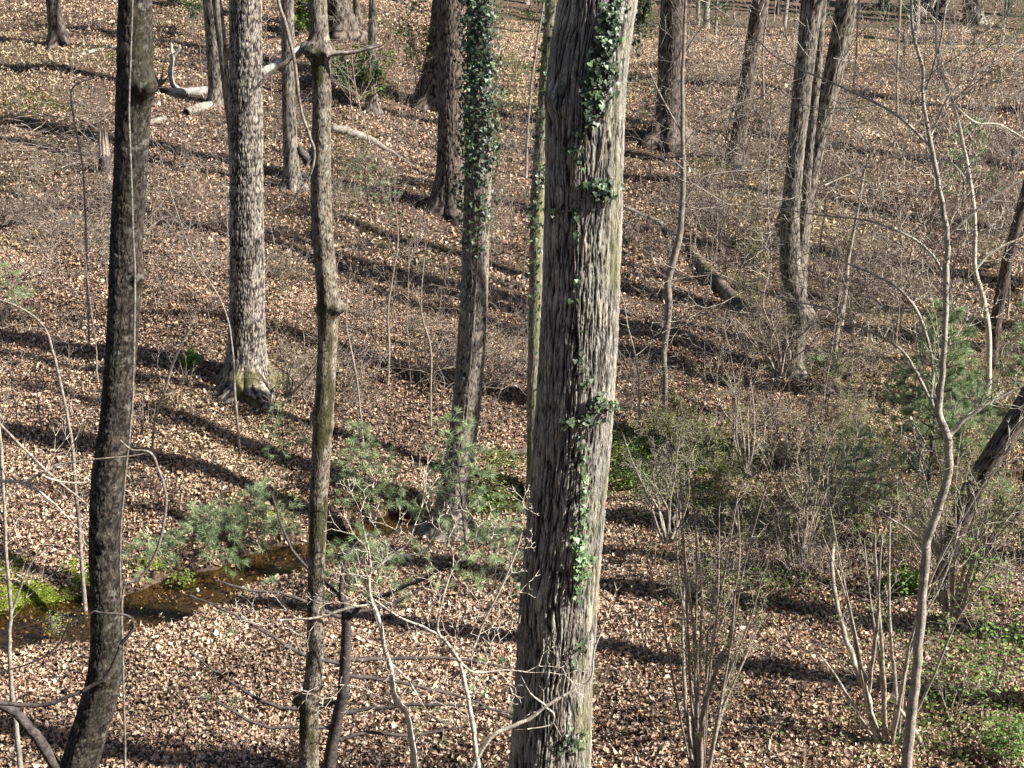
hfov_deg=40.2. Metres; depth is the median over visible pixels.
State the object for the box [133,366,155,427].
bare shrub
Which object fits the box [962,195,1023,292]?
bare sapling
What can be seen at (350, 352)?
bramble tangle
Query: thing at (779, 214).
forest tree
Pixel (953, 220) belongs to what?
bramble tangle
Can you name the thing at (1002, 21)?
bare sapling
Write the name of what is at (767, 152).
bare sapling
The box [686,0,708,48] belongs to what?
bare sapling
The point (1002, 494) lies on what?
bare shrub
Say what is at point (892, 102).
bare sapling
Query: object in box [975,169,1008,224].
bare shrub
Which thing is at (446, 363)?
bramble tangle
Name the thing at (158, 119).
fallen log
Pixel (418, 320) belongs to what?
bare shrub
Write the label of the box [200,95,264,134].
bramble tangle
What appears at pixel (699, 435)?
bare shrub
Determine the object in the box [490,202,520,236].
bramble tangle
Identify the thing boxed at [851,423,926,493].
bare shrub
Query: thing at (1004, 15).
evergreen tree
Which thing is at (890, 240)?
bramble tangle
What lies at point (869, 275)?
bramble tangle
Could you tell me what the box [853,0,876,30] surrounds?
bare sapling
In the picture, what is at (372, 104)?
forest tree
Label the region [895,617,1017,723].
leafy shrub
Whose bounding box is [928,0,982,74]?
bare sapling
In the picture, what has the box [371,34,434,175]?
bare sapling
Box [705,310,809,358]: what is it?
bramble tangle
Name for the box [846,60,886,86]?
bramble tangle
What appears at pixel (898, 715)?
bare shrub
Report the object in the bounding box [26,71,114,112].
bramble tangle
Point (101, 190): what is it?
bramble tangle
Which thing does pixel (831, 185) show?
bare shrub
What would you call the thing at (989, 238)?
bare shrub
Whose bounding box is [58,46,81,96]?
bare sapling
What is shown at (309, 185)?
bramble tangle
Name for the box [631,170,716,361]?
bare sapling
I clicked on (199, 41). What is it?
bare sapling
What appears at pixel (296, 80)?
hanging branch
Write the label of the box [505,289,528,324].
bramble tangle
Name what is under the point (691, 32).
bare sapling
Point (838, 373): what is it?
fallen log
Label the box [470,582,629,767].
bare sapling
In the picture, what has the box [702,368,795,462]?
bare shrub
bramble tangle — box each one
[0,118,41,156]
[0,157,99,234]
[0,164,97,226]
[0,225,106,303]
[1,186,109,248]
[10,189,110,245]
[15,139,78,174]
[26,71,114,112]
[28,128,113,176]
[40,145,181,219]
[41,122,113,165]
[57,141,184,205]
[62,206,155,251]
[66,88,114,123]
[73,186,211,248]
[86,186,153,220]
[89,228,148,262]
[146,196,216,230]
[147,158,228,212]
[148,215,274,288]
[149,119,276,173]
[178,190,229,228]
[190,111,279,151]
[195,226,303,283]
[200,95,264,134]
[263,154,362,216]
[265,237,311,281]
[266,90,335,120]
[266,97,312,125]
[266,299,417,394]
[295,161,410,204]
[305,327,387,375]
[331,127,402,180]
[339,318,501,389]
[341,132,396,160]
[343,282,432,335]
[359,238,461,290]
[392,325,527,393]
[402,287,528,363]
[404,306,527,370]
[417,162,528,212]
[424,249,528,338]
[431,304,527,394]
[433,335,526,394]
[482,322,527,384]
[484,336,527,392]
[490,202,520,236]
[496,110,534,156]
[497,292,528,341]
[504,299,527,337]
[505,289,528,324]
[505,309,527,366]
[604,517,772,636]
[616,329,687,387]
[619,272,737,351]
[622,186,689,244]
[623,156,746,208]
[625,100,652,126]
[627,59,649,86]
[630,35,653,53]
[633,164,764,231]
[634,80,726,119]
[645,175,754,241]
[645,221,775,281]
[659,479,826,547]
[668,170,738,214]
[672,521,821,624]
[673,311,748,372]
[678,136,785,177]
[684,44,731,82]
[688,23,719,39]
[688,304,828,348]
[692,44,758,85]
[692,444,790,479]
[705,307,804,362]
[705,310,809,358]
[711,134,780,157]
[719,284,786,333]
[720,122,788,155]
[720,386,833,432]
[724,164,820,217]
[733,207,823,251]
[733,488,854,591]
[743,379,824,433]
[746,171,824,216]
[747,296,831,332]
[748,219,871,284]
[749,82,791,123]
[768,416,939,528]
[770,160,858,213]
[777,139,869,173]
[781,314,922,383]
[781,511,1010,614]
[798,307,924,379]
[807,255,892,302]
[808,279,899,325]
[810,278,889,326]
[820,269,909,328]
[822,442,930,505]
[833,224,943,280]
[833,238,951,305]
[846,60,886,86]
[849,297,956,335]
[853,235,937,281]
[854,209,959,263]
[857,254,931,299]
[882,478,1023,558]
[884,248,994,300]
[894,131,999,177]
[895,522,1023,612]
[903,68,962,96]
[912,106,977,134]
[914,45,981,79]
[914,334,1002,380]
[918,197,987,229]
[932,441,1023,503]
[934,137,1022,170]
[948,309,1023,381]
[948,483,1023,538]
[951,222,996,258]
[959,156,1022,201]
[962,138,1022,166]
[978,66,1023,104]
[978,119,1023,162]
[988,37,1023,73]
[989,72,1023,101]
[992,27,1022,44]
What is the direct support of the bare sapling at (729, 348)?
on the ground at (150, 598)
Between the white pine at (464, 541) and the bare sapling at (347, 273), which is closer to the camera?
the white pine at (464, 541)
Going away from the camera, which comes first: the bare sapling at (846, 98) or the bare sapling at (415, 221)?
the bare sapling at (415, 221)
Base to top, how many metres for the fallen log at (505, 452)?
0.262 m
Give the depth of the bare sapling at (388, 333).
37.01 m
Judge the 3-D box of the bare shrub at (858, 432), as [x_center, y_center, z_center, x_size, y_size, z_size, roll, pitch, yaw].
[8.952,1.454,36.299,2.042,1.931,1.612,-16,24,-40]
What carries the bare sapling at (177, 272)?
on the ground at (150, 598)
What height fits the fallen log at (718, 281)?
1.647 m
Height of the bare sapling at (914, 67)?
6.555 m
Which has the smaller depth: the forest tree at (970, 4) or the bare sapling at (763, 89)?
the bare sapling at (763, 89)
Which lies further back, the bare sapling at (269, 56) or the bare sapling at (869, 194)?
the bare sapling at (269, 56)
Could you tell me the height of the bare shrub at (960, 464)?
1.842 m
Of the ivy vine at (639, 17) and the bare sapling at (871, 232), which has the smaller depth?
the ivy vine at (639, 17)
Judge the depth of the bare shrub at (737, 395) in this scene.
33.45 m
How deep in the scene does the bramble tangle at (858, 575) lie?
28.94 m
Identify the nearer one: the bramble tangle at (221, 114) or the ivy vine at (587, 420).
the ivy vine at (587, 420)
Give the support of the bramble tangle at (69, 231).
on the ground at (150, 598)
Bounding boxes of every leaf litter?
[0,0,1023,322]
[0,242,1023,767]
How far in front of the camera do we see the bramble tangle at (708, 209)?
48.99 m
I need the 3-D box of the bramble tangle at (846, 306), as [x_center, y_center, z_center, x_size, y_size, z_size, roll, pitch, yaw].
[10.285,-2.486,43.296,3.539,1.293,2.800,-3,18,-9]
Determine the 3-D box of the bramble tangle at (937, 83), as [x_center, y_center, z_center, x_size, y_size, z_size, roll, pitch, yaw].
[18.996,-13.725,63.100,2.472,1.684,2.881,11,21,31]
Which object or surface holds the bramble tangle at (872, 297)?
on the ground at (150, 598)
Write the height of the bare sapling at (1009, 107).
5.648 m
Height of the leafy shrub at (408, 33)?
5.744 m
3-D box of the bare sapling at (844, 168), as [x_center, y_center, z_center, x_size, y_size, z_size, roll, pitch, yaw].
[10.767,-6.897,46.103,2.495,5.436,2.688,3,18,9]
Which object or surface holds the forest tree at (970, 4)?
on the ground at (150, 598)
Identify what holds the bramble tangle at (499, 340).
on the ground at (150, 598)
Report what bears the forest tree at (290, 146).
on the ground at (150, 598)
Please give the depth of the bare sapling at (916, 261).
41.28 m
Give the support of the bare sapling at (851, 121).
on the ground at (150, 598)
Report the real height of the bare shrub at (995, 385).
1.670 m
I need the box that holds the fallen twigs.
[0,0,1023,767]
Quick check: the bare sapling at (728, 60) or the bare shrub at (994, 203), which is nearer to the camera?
the bare shrub at (994, 203)
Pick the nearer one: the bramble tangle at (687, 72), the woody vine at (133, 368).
the woody vine at (133, 368)
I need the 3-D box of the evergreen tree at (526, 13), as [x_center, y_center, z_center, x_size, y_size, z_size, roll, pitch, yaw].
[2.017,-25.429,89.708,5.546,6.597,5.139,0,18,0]
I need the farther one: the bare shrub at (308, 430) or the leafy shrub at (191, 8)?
the leafy shrub at (191, 8)
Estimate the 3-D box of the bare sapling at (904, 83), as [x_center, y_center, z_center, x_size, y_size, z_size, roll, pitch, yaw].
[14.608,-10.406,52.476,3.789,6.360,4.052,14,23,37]
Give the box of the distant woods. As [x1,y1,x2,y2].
[524,0,930,32]
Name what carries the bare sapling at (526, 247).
on the ground at (150, 598)
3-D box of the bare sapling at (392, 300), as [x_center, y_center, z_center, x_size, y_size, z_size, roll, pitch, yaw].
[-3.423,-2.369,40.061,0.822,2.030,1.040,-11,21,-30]
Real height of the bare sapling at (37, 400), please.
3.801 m
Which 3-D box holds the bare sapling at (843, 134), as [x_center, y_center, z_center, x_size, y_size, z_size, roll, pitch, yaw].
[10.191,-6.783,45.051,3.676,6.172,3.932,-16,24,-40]
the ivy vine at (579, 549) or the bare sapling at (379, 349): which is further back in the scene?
the bare sapling at (379, 349)
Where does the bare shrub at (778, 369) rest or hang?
on the ground at (150, 598)
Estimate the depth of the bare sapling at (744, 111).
52.66 m
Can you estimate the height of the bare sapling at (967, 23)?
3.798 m
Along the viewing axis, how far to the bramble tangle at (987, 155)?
54.83 m
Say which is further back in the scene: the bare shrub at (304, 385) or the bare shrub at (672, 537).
the bare shrub at (304, 385)
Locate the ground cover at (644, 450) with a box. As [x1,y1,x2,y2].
[470,392,1023,767]
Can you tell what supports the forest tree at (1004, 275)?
on the ground at (150, 598)
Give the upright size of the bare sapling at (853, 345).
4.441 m
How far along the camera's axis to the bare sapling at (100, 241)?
40.13 m
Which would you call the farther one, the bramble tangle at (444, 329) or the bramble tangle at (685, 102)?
the bramble tangle at (685, 102)
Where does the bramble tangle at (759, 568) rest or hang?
on the ground at (150, 598)
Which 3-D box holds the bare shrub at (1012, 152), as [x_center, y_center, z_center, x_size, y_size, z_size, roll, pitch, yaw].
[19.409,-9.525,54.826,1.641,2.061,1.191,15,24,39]
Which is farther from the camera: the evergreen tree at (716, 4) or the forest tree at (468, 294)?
the evergreen tree at (716, 4)
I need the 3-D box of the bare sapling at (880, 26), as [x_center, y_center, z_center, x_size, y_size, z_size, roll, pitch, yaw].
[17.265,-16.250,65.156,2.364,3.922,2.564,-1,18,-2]
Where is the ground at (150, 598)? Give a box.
[0,0,1023,767]
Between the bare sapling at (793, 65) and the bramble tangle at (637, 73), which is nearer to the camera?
the bare sapling at (793, 65)
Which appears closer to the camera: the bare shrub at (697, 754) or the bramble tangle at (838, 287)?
the bare shrub at (697, 754)
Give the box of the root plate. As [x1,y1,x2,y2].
[154,70,173,94]
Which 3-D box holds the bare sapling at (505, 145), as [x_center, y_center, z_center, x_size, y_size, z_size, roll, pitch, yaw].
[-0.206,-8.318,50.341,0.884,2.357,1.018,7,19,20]
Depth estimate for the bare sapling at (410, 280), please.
38.69 m
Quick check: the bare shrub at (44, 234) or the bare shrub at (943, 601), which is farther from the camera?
the bare shrub at (44, 234)
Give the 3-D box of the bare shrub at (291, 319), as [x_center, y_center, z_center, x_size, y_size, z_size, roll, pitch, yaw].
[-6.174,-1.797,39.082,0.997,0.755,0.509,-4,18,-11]
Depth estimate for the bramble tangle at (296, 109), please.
54.39 m
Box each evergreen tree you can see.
[501,0,544,31]
[632,0,659,38]
[634,0,660,28]
[689,0,750,34]
[766,1,833,35]
[856,0,954,35]
[952,0,1023,44]
[969,0,1023,38]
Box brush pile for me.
[0,72,183,185]
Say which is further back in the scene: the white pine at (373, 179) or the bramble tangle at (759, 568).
the white pine at (373, 179)
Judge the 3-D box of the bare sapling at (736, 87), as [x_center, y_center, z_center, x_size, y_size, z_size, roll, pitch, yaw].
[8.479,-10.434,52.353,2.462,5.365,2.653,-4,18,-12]
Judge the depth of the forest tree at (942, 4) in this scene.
105.36 m
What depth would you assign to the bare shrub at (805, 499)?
29.07 m
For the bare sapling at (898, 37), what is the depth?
58.75 m
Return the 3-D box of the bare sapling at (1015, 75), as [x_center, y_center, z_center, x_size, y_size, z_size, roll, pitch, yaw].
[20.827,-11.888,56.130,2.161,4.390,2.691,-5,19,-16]
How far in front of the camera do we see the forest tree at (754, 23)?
52.85 m
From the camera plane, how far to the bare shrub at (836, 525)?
30.56 m
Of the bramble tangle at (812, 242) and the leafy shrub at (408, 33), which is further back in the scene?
the leafy shrub at (408, 33)
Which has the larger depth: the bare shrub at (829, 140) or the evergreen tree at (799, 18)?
the evergreen tree at (799, 18)
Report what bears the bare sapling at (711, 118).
on the ground at (150, 598)
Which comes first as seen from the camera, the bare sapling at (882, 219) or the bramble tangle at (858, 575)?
the bramble tangle at (858, 575)
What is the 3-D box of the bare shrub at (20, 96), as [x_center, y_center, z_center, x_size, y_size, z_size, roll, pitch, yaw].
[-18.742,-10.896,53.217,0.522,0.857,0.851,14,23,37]
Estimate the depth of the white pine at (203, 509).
30.28 m
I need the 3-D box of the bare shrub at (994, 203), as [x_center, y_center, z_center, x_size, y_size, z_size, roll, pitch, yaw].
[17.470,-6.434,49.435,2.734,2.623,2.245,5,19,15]
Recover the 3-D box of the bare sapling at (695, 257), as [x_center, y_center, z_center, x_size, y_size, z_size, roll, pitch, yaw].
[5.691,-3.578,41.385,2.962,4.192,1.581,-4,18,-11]
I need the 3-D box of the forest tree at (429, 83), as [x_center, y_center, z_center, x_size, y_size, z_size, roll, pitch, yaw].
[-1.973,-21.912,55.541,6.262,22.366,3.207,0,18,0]
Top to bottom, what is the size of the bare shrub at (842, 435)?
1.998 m
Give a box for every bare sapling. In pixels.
[0,258,90,617]
[0,312,32,431]
[0,318,88,767]
[1,294,85,435]
[35,304,70,355]
[54,89,68,133]
[55,62,116,349]
[56,318,85,388]
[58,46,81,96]
[60,235,106,380]
[83,194,111,294]
[100,115,114,191]
[142,222,170,307]
[143,246,172,324]
[149,114,240,447]
[149,282,218,451]
[158,244,194,309]
[162,92,203,149]
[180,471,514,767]
[187,9,204,80]
[203,230,227,277]
[205,152,228,250]
[227,446,460,767]
[261,385,286,433]
[262,13,280,102]
[262,343,295,398]
[263,203,290,257]
[264,108,277,138]
[281,240,316,347]
[305,314,355,365]
[307,0,393,146]
[312,374,343,423]
[326,484,588,767]
[332,27,365,127]
[335,243,363,311]
[336,334,374,434]
[337,232,388,451]
[339,259,378,329]
[340,175,367,231]
[341,64,366,120]
[343,287,367,342]
[350,345,385,413]
[355,313,393,393]
[360,163,424,384]
[368,210,391,253]
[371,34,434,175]
[375,272,406,328]
[377,163,404,223]
[386,47,414,122]
[389,220,431,356]
[390,112,417,166]
[390,154,416,195]
[391,297,437,373]
[398,82,434,182]
[399,204,461,428]
[401,194,431,253]
[419,133,435,172]
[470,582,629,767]
[489,193,501,251]
[489,195,502,266]
[491,179,506,229]
[492,135,532,246]
[493,68,538,192]
[498,121,520,181]
[509,211,529,284]
[512,45,530,93]
[520,0,544,177]
[617,294,688,429]
[625,59,679,179]
[628,0,826,419]
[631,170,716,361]
[643,0,1023,767]
[643,127,720,265]
[650,105,713,242]
[655,189,749,320]
[675,202,763,381]
[676,58,758,193]
[677,84,788,234]
[678,295,739,399]
[685,132,749,267]
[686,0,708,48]
[686,9,708,60]
[686,31,862,259]
[688,186,741,295]
[688,303,770,405]
[690,26,835,272]
[691,0,768,115]
[700,34,771,167]
[715,3,775,59]
[717,21,768,86]
[718,70,768,168]
[721,156,778,258]
[729,178,779,302]
[730,24,771,89]
[736,112,788,227]
[741,1,834,156]
[744,1,773,104]
[756,0,1023,398]
[761,0,875,148]
[769,185,906,401]
[771,64,846,158]
[775,0,868,188]
[775,80,916,207]
[775,86,857,193]
[787,137,831,206]
[796,287,902,419]
[812,92,876,248]
[818,120,887,357]
[823,110,886,262]
[823,132,989,396]
[826,133,908,269]
[827,176,928,317]
[832,74,872,167]
[833,62,859,152]
[834,85,867,158]
[836,54,902,145]
[837,64,869,152]
[847,118,979,348]
[851,0,859,94]
[852,276,912,403]
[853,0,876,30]
[855,19,949,191]
[856,180,903,266]
[858,191,912,310]
[859,0,902,75]
[859,94,930,197]
[867,1,952,167]
[867,208,971,334]
[872,66,991,273]
[873,26,902,99]
[874,0,983,153]
[877,0,915,124]
[888,17,924,99]
[892,31,946,117]
[902,163,1008,302]
[916,229,974,317]
[926,0,994,85]
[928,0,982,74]
[933,267,995,378]
[944,34,1003,116]
[945,69,1023,199]
[947,100,1023,315]
[949,0,990,49]
[961,90,1023,309]
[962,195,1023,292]
[977,118,1023,223]
[988,36,1023,184]
[990,3,1023,76]
[991,0,1023,60]
[1003,32,1023,131]
[1004,45,1023,122]
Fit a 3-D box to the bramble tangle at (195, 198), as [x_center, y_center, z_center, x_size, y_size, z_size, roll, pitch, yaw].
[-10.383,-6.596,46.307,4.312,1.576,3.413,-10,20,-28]
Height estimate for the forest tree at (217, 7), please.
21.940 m
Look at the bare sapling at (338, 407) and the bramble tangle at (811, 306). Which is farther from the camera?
the bramble tangle at (811, 306)
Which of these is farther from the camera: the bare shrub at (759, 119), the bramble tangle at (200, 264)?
the bare shrub at (759, 119)
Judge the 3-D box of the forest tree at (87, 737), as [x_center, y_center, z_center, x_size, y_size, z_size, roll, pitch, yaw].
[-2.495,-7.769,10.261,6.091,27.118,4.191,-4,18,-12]
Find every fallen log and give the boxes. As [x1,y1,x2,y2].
[80,45,113,54]
[151,116,166,123]
[166,42,207,95]
[183,101,212,114]
[262,46,299,76]
[331,124,425,173]
[478,448,526,457]
[623,207,684,248]
[684,245,783,330]
[779,339,852,379]
[863,36,979,44]
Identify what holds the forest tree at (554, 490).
on the ground at (150, 598)
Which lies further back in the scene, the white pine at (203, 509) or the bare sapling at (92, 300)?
the bare sapling at (92, 300)
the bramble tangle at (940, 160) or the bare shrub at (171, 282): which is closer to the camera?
the bare shrub at (171, 282)
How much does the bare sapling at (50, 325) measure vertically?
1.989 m
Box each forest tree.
[0,0,157,767]
[42,0,75,48]
[203,0,223,109]
[212,0,229,172]
[212,0,292,408]
[249,0,382,767]
[276,0,309,193]
[327,0,367,42]
[353,0,364,25]
[363,0,383,118]
[390,0,405,5]
[407,0,437,112]
[414,0,492,544]
[421,0,465,227]
[508,0,637,767]
[523,0,556,506]
[638,0,698,153]
[720,0,768,169]
[758,0,803,254]
[767,0,857,380]
[775,0,781,14]
[875,0,894,9]
[908,0,931,15]
[926,387,1023,606]
[931,0,961,17]
[960,0,974,25]
[972,0,987,24]
[978,180,1023,384]
[1000,0,1016,16]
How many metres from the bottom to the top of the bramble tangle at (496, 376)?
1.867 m
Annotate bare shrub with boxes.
[0,377,13,413]
[8,87,30,104]
[19,219,56,254]
[26,155,44,180]
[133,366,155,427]
[155,267,187,294]
[163,332,207,379]
[184,307,201,325]
[210,210,229,234]
[261,320,317,398]
[273,306,307,330]
[277,353,313,399]
[294,361,315,404]
[298,413,312,441]
[302,302,317,341]
[332,192,350,226]
[335,373,368,408]
[338,284,370,316]
[349,178,376,197]
[350,222,374,258]
[375,169,413,205]
[384,215,426,261]
[387,78,411,97]
[399,308,434,333]
[403,279,422,298]
[405,301,424,331]
[412,359,444,387]
[426,282,458,303]
[480,373,514,429]
[488,277,506,293]
[491,240,502,252]
[502,206,516,227]
[507,109,522,122]
[508,141,521,163]
[611,410,718,544]
[616,358,646,420]
[618,439,787,767]
[626,371,708,451]
[634,385,717,470]
[638,392,749,473]
[643,352,715,460]
[646,426,690,498]
[696,431,765,486]
[700,406,760,498]
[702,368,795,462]
[704,346,808,479]
[713,266,838,379]
[715,472,788,562]
[724,226,782,314]
[724,404,870,564]
[732,192,771,236]
[736,215,778,265]
[744,415,847,515]
[749,293,825,370]
[750,94,772,131]
[755,456,876,545]
[774,483,880,589]
[776,481,870,542]
[786,126,843,157]
[790,339,869,447]
[798,487,1016,749]
[802,450,906,542]
[803,409,871,472]
[807,233,875,301]
[813,365,909,463]
[819,453,884,529]
[820,146,851,195]
[821,399,892,469]
[824,220,859,260]
[826,363,884,427]
[835,384,928,502]
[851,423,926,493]
[860,387,1023,615]
[869,494,942,560]
[887,325,935,370]
[895,458,998,582]
[910,461,946,516]
[911,177,964,225]
[924,425,985,493]
[942,391,999,464]
[945,201,997,244]
[952,476,1020,513]
[956,482,1022,539]
[959,381,1023,451]
[961,81,1009,128]
[964,349,1012,393]
[968,165,1015,237]
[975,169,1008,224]
[977,217,1020,270]
[980,128,1005,156]
[982,153,1018,233]
[985,326,1023,380]
[994,118,1023,164]
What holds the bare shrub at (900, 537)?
on the ground at (150, 598)
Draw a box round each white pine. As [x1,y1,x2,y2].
[0,262,35,328]
[122,531,180,583]
[164,500,254,573]
[197,477,303,554]
[260,400,311,463]
[325,523,413,602]
[328,419,412,529]
[331,153,405,220]
[404,405,526,556]
[440,512,522,593]
[630,71,656,125]
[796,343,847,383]
[803,425,905,534]
[811,443,887,498]
[872,298,996,526]
[926,374,1007,454]
[931,116,1002,208]
[968,476,1023,553]
[973,293,1023,522]
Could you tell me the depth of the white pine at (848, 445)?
32.76 m
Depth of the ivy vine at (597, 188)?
13.62 m
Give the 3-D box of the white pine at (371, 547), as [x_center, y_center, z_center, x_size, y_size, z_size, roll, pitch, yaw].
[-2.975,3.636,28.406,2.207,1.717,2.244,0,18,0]
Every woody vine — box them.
[0,610,134,707]
[55,440,167,767]
[119,0,135,603]
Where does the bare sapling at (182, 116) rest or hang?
on the ground at (150, 598)
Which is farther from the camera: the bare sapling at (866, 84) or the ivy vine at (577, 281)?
the bare sapling at (866, 84)
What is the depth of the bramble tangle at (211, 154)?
49.13 m
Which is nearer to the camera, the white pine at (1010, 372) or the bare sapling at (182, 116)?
the white pine at (1010, 372)
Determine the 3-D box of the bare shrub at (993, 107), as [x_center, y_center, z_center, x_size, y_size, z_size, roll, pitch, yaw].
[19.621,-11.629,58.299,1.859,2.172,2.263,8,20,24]
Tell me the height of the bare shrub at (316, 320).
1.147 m
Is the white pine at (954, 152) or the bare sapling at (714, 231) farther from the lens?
the white pine at (954, 152)
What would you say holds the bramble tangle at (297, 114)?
on the ground at (150, 598)
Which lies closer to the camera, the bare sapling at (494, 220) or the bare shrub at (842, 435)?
the bare shrub at (842, 435)
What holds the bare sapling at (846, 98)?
on the ground at (150, 598)
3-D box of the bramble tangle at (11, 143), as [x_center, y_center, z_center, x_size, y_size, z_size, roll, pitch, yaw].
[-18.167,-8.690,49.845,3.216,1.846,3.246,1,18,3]
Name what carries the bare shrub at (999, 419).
on the ground at (150, 598)
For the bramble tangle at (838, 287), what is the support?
on the ground at (150, 598)
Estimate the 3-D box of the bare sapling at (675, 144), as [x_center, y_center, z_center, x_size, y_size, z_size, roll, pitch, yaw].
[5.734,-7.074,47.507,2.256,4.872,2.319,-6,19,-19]
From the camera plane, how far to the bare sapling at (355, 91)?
55.00 m
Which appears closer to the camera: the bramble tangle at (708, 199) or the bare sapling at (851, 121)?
the bramble tangle at (708, 199)
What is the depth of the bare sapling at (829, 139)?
47.47 m
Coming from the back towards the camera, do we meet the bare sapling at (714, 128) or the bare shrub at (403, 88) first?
the bare shrub at (403, 88)
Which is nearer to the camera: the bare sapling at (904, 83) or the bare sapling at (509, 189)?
the bare sapling at (509, 189)
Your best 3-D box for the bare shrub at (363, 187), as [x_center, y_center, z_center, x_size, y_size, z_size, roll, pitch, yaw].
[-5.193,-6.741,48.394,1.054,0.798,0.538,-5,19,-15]
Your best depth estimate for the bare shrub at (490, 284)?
43.10 m
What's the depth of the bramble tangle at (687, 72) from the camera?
64.22 m
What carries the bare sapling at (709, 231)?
on the ground at (150, 598)
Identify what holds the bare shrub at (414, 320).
on the ground at (150, 598)
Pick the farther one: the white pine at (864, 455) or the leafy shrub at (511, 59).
the leafy shrub at (511, 59)
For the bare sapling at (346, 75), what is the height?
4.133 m
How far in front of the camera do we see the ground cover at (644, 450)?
32.63 m
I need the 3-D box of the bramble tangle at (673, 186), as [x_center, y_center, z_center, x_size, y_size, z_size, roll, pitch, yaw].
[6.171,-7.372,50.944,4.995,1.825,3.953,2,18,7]
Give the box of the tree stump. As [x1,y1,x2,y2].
[97,116,113,173]
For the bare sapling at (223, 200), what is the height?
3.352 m
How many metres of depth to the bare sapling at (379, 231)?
44.42 m
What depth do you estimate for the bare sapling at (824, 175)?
48.57 m
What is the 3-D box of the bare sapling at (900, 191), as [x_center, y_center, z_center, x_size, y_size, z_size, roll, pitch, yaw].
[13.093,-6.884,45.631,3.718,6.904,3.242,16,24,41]
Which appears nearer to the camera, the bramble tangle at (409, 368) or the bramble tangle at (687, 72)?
the bramble tangle at (409, 368)
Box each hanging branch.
[0,400,137,551]
[0,423,141,545]
[276,0,315,205]
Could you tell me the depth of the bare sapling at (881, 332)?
37.79 m
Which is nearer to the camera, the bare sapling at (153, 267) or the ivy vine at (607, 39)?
the ivy vine at (607, 39)
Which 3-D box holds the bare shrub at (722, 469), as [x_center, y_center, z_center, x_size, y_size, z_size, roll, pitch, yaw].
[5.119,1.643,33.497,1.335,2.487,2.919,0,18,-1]
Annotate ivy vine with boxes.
[450,0,507,432]
[520,0,555,437]
[542,146,624,222]
[549,635,593,755]
[556,450,597,767]
[559,391,623,449]
[560,0,630,320]
[568,147,592,467]
[628,1,648,81]
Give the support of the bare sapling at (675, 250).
on the ground at (150, 598)
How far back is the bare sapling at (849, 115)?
53.18 m
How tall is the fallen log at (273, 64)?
1.055 m
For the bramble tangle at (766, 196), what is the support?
on the ground at (150, 598)
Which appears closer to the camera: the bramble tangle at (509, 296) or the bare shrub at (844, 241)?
the bramble tangle at (509, 296)
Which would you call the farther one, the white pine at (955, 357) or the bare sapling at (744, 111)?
the bare sapling at (744, 111)
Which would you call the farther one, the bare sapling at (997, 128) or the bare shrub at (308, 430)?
the bare sapling at (997, 128)
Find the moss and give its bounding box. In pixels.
[0,489,305,617]
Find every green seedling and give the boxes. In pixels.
[37,602,74,641]
[164,563,195,590]
[177,345,202,369]
[880,558,919,601]
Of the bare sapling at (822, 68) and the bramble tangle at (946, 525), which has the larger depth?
the bare sapling at (822, 68)
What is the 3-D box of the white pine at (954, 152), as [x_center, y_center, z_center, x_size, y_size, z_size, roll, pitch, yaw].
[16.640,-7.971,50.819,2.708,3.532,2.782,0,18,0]
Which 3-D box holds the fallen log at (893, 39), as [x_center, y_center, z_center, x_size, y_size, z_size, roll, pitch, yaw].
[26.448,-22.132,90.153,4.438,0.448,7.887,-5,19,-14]
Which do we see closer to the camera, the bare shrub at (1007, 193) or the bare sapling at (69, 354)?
the bare sapling at (69, 354)
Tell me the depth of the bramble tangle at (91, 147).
49.77 m
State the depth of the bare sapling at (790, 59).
53.33 m
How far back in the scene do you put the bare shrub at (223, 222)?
44.17 m
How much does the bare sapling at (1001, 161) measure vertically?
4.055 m
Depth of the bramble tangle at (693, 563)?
28.95 m
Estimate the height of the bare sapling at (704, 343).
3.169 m
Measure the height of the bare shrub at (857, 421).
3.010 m
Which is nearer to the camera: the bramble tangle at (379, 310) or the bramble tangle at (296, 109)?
the bramble tangle at (379, 310)
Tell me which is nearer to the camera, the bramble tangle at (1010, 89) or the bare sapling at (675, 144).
the bare sapling at (675, 144)
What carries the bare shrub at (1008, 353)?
on the ground at (150, 598)
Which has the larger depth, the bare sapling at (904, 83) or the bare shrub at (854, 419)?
the bare sapling at (904, 83)
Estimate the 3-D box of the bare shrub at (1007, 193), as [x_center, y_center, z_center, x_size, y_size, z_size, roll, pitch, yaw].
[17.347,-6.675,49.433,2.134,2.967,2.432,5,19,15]
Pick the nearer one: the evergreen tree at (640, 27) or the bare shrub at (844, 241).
the bare shrub at (844, 241)
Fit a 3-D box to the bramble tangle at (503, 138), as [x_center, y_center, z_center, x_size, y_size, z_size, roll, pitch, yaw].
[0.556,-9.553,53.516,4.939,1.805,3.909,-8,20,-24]
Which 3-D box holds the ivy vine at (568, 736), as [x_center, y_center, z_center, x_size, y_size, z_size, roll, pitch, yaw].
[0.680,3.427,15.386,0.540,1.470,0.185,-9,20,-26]
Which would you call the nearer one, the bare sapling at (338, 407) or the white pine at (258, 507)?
the white pine at (258, 507)
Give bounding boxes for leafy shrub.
[158,0,203,36]
[275,0,308,35]
[329,37,349,89]
[331,39,398,108]
[378,0,466,98]
[497,40,538,91]
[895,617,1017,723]
[929,538,1023,700]
[976,701,1023,767]
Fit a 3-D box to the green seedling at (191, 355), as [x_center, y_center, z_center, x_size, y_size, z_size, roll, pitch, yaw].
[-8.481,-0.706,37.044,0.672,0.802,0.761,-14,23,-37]

